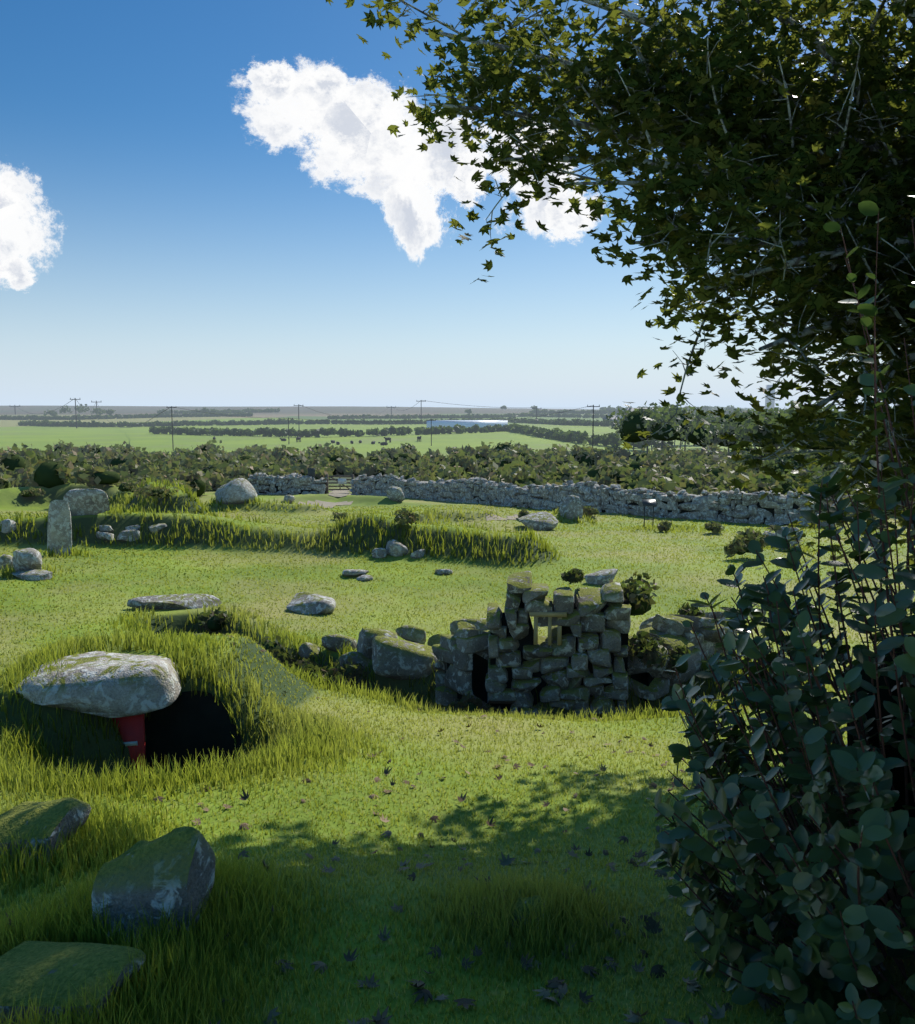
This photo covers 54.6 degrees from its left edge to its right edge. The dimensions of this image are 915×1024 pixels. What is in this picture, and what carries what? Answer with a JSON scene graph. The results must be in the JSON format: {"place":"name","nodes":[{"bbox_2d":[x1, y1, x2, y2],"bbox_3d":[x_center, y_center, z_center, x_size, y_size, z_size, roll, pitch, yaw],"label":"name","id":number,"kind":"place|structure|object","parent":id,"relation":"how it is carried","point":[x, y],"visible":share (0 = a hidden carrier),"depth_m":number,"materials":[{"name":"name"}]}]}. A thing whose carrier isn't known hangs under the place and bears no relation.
{"place":"outdoors","nodes":[
{"label":"outdoors","id":0,"kind":"place"},
{"bbox_2d":[0,170,21,208],"bbox_3d":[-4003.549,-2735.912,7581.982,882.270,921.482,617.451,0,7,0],"label":"cloud","id":1,"kind":"structure","parent":0,"point":[8,197],"depth_m":7642.32,"materials":[{"name":"white"}]},
{"bbox_2d":[0,257,37,290],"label":"cloud","id":2,"kind":"structure","parent":0,"point":[17,274],"depth_m":7838.06,"materials":[{"name":"white"}]},
{"bbox_2d":[0,165,61,279],"bbox_3d":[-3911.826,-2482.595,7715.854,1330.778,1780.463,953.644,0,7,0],"label":"cloud","id":3,"kind":"structure","parent":0,"point":[24,232],"depth_m":7761.18,"materials":[{"name":"white"}]},
{"bbox_2d":[246,61,300,102],"bbox_3d":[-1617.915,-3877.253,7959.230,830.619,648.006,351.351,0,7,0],"label":"cloud","id":4,"kind":"structure","parent":0,"point":[275,82],"depth_m":7955.60,"materials":[{"name":"white"}]},
{"bbox_2d":[232,57,327,151],"bbox_3d":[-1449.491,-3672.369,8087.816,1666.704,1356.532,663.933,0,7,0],"label":"cloud","id":5,"kind":"structure","parent":0,"point":[294,116],"depth_m":8093.39,"materials":[{"name":"white"}]},
{"bbox_2d":[298,500,352,507],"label":"path","id":6,"kind":"structure","parent":0,"point":[327,504],"depth_m":47.77,"materials":[{"name":"beige gravel"}]},
{"bbox_2d":[297,63,354,108],"bbox_3d":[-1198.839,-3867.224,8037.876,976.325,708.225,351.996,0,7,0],"label":"cloud","id":7,"kind":"structure","parent":0,"point":[325,86],"depth_m":8038.60,"materials":[{"name":"white"}]},
{"bbox_2d":[300,98,370,187],"bbox_3d":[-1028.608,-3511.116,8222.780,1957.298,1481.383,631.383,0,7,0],"label":"cloud","id":8,"kind":"structure","parent":0,"point":[340,140],"depth_m":8258.72,"materials":[{"name":"white"}]},
{"bbox_2d":[347,75,416,132],"bbox_3d":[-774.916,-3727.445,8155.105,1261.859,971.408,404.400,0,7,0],"label":"cloud","id":9,"kind":"structure","parent":0,"point":[375,107],"depth_m":8149.32,"materials":[{"name":"white"}]},
{"bbox_2d":[345,105,423,201],"bbox_3d":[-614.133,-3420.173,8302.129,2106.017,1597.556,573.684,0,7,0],"label":"cloud","id":10,"kind":"structure","parent":0,"point":[391,159],"depth_m":8342.09,"materials":[{"name":"white"}]},
{"bbox_2d":[381,173,447,261],"bbox_3d":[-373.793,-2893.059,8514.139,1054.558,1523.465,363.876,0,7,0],"label":"cloud","id":11,"kind":"structure","parent":0,"point":[411,204],"depth_m":8522.95,"materials":[{"name":"white"}]},
{"bbox_2d":[415,110,492,194],"bbox_3d":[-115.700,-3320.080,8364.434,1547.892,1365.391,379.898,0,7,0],"label":"cloud","id":12,"kind":"structure","parent":0,"point":[436,167],"depth_m":8351.36,"materials":[{"name":"white"}]},
{"bbox_2d":[0,0,912,406],"label":"sky","id":13,"kind":"structure","parent":0,"point":[197,263],"materials":[{"name":"blue"}]},
{"bbox_2d":[0,406,914,1023],"bbox_3d":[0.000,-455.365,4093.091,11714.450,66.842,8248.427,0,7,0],"label":"grass","id":14,"kind":"structure","parent":0,"point":[12,432],"depth_m":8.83,"materials":[{"name":"green plant"}]},
{"bbox_2d":[13,651,180,717],"bbox_3d":[-3.200,1.560,8.133,1.405,0.516,1.155,0,7,0],"label":"capstone boulder","id":15,"kind":"object","parent":14,"relation":"on","point":[108,684],"visible":0.92,"depth_m":7.67,"materials":[{"name":"grey stone"}]},
{"bbox_2d":[113,714,146,781],"bbox_3d":[-2.900,2.190,7.842,0.288,0.850,0.051,1,7,10],"label":"fogou hatch panel","id":16,"kind":"object","parent":14,"relation":"on","point":[131,729],"visible":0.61,"depth_m":7.79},
{"bbox_2d":[123,690,242,778],"bbox_3d":[-2.412,2.323,7.823,1.040,1.261,0.880,0,7,0],"label":"entrance","id":17,"kind":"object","parent":14,"relation":"on","point":[195,725],"depth_m":8.02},
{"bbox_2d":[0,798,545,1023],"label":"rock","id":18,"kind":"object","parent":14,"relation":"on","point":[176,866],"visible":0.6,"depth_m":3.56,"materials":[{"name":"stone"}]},
{"bbox_2d":[9,398,599,450],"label":"utility poles","id":19,"kind":"object","parent":14,"relation":"on","point":[298,405],"visible":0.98,"depth_m":236.76,"materials":[{"name":"grey"}]},
{"bbox_2d":[307,468,314,477],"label":"info board","id":20,"kind":"object","parent":14,"relation":"on","point":[310,471],"visible":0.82,"depth_m":58.00,"materials":[{"name":"grey"}]},
{"bbox_2d":[213,436,420,444],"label":"cattle","id":21,"kind":"object","parent":14,"relation":"on","point":[360,441],"visible":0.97,"depth_m":245.63,"materials":[{"name":"black"}]},
{"bbox_2d":[328,490,350,496],"bbox_3d":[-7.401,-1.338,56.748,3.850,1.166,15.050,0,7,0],"label":"step","id":22,"kind":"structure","parent":14,"relation":"on","point":[338,493],"depth_m":58.41,"materials":[{"name":"grey stone"}]},
{"bbox_2d":[326,474,353,492],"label":"field gate","id":23,"kind":"structure","parent":14,"relation":"on","point":[340,481],"depth_m":58.79,"materials":[{"name":"brown"}]},
{"bbox_2d":[20,481,760,712],"bbox_3d":[-4.959,-0.305,34.744,19.515,3.316,48.813,-4,8,-30],"label":"bush foliage","id":24,"kind":"object","parent":14,"relation":"on","point":[682,668],"visible":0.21,"depth_m":12.76,"materials":[{"name":"green plant"}]},
{"bbox_2d":[298,618,488,679],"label":"boulders","id":25,"kind":"object","parent":14,"relation":"on","point":[392,656],"visible":0.69,"depth_m":12.65,"materials":[{"name":"stone"}]},
{"bbox_2d":[20,478,769,557],"bbox_3d":[-6.467,-0.328,37.673,41.135,2.787,14.136,6,9,42],"label":"gorse bush","id":26,"kind":"object","parent":14,"relation":"on","point":[730,549],"visible":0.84,"depth_m":29.91,"materials":[{"name":"green plant"}]},
{"bbox_2d":[0,478,799,634],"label":"rocks","id":27,"kind":"object","parent":14,"relation":"on","point":[26,563],"visible":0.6,"depth_m":24.22,"materials":[{"name":"stone"}]},
{"bbox_2d":[2,635,816,1023],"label":"fallen leaves","id":28,"kind":"object","parent":14,"relation":"on","point":[560,987],"visible":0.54,"depth_m":3.47,"materials":[{"name":"brown plant"}]},
{"bbox_2d":[0,404,844,448],"bbox_3d":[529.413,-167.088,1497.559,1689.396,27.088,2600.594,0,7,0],"label":"field hedges","id":29,"kind":"object","parent":14,"relation":"on","point":[610,439],"visible":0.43,"depth_m":464.61,"materials":[{"name":"green plant"}]},
{"bbox_2d":[198,568,705,720],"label":"shrubs","id":30,"kind":"object","parent":14,"relation":"on","point":[650,649],"visible":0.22,"depth_m":11.47,"materials":[{"name":"green plant"}]},
{"bbox_2d":[0,439,914,513],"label":"scrub band bush","id":31,"kind":"object","parent":14,"relation":"on","point":[515,469],"visible":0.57,"depth_m":73.28,"materials":[{"name":"green plant"}]},
{"bbox_2d":[0,411,914,513],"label":"scrub bush","id":32,"kind":"object","parent":14,"relation":"on","point":[46,475],"visible":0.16,"depth_m":78.51,"materials":[{"name":"green plant"}]},
{"bbox_2d":[427,420,507,427],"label":"polytunnel","id":33,"kind":"structure","parent":14,"relation":"on","point":[466,423],"depth_m":415.28,"materials":[{"name":"white plastic"}]},
{"bbox_2d":[255,479,818,711],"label":"stone wall","id":34,"kind":"structure","parent":14,"relation":"on","point":[480,668],"depth_m":11.31,"materials":[{"name":"grey stone"}]},
{"bbox_2d":[247,473,835,526],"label":"boundary wall stones","id":35,"kind":"object","parent":14,"relation":"on","point":[594,495],"visible":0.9,"depth_m":41.13,"materials":[{"name":"stone"}]},
{"bbox_2d":[432,571,736,719],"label":"ruin wall stones","id":36,"kind":"object","parent":14,"relation":"on","point":[562,676],"visible":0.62,"depth_m":11.12,"materials":[{"name":"grey stone"}]},
{"bbox_2d":[529,611,566,644],"bbox_3d":[1.122,1.445,11.033,0.460,0.418,0.090,0,7,4],"label":"wooden frame","id":37,"kind":"object","parent":36,"relation":"in","point":[549,615],"visible":1,"depth_m":11.00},
{"bbox_2d":[326,0,914,581],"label":"sycamore tree","id":38,"kind":"object","parent":14,"relation":"on","point":[772,146],"visible":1,"depth_m":7.61,"materials":[{"name":"green plant"}]},
{"bbox_2d":[642,499,656,526],"bbox_3d":[6.934,0.099,32.121,0.500,1.083,0.293,0,7,0],"label":"lectern sign","id":39,"kind":"object","parent":14,"relation":"on","point":[648,502],"visible":0.88,"depth_m":32.11,"materials":[{"name":"grey metal"}]},
{"bbox_2d":[598,395,914,452],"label":"trees","id":40,"kind":"object","parent":14,"relation":"on","point":[665,414],"visible":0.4,"depth_m":123.39,"materials":[{"name":"green plant"}]},
{"bbox_2d":[633,438,833,454],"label":"copse tree trunks","id":41,"kind":"object","parent":40,"relation":"attached to","point":[662,442],"visible":0.05,"depth_m":147.06,"materials":[{"name":"brown wood"}]},
{"bbox_2d":[765,385,774,409],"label":"skyline tower","id":42,"kind":"structure","parent":14,"relation":"on","point":[767,400],"depth_m":1117.72,"materials":[{"name":"grey stone"}]},
{"bbox_2d":[648,195,914,1023],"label":"sallow bush","id":43,"kind":"object","parent":14,"relation":"on","point":[865,774],"visible":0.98,"depth_m":3.10,"materials":[{"name":"green plant"}]},
{"bbox_2d":[728,436,911,497],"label":"sallow scrub bush","id":44,"kind":"object","parent":14,"relation":"on","point":[816,479],"visible":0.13,"depth_m":42.00,"materials":[{"name":"green plant"}]},
{"bbox_2d":[450,153,491,209],"bbox_3d":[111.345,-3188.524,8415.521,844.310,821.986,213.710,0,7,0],"label":"cloud","id":45,"kind":"structure","parent":0,"point":[465,190],"depth_m":8433.75,"materials":[{"name":"white"}]},
{"bbox_2d":[486,513,517,520],"bbox_3d":[2.342,0.203,36.082,3.150,0.792,8.750,0,7,0],"label":"gravel patch","id":46,"kind":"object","parent":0,"point":[500,518],"depth_m":34.75,"materials":[{"name":"beige gravel"}]},
{"bbox_2d":[483,129,533,168],"bbox_3d":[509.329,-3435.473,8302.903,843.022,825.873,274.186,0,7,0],"label":"cloud","id":47,"kind":"structure","parent":0,"point":[503,139],"depth_m":8303.67,"materials":[{"name":"white"}]},
{"bbox_2d":[492,129,577,236],"bbox_3d":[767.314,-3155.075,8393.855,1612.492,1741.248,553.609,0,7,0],"label":"cloud","id":48,"kind":"structure","parent":0,"point":[533,211],"depth_m":8459.76,"materials":[{"name":"white"}]},
{"bbox_2d":[518,122,555,149],"bbox_3d":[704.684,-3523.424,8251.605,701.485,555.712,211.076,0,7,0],"label":"cloud","id":49,"kind":"structure","parent":0,"point":[535,126],"depth_m":8238.64,"materials":[{"name":"white"}]},
{"bbox_2d":[544,189,603,241],"bbox_3d":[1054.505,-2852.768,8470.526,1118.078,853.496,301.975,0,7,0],"label":"cloud","id":50,"kind":"structure","parent":0,"point":[562,225],"depth_m":8482.93,"materials":[{"name":"white"}]},
{"bbox_2d":[456,407,892,410],"bbox_3d":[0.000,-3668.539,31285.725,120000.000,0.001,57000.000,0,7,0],"label":"sea water","id":51,"kind":"structure","parent":0,"point":[592,407],"depth_m":44198.27,"materials":[{"name":"blue liquid"}]},
{"bbox_2d":[603,404,803,420],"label":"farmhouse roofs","id":52,"kind":"structure","parent":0,"point":[631,409],"depth_m":444.85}
]}

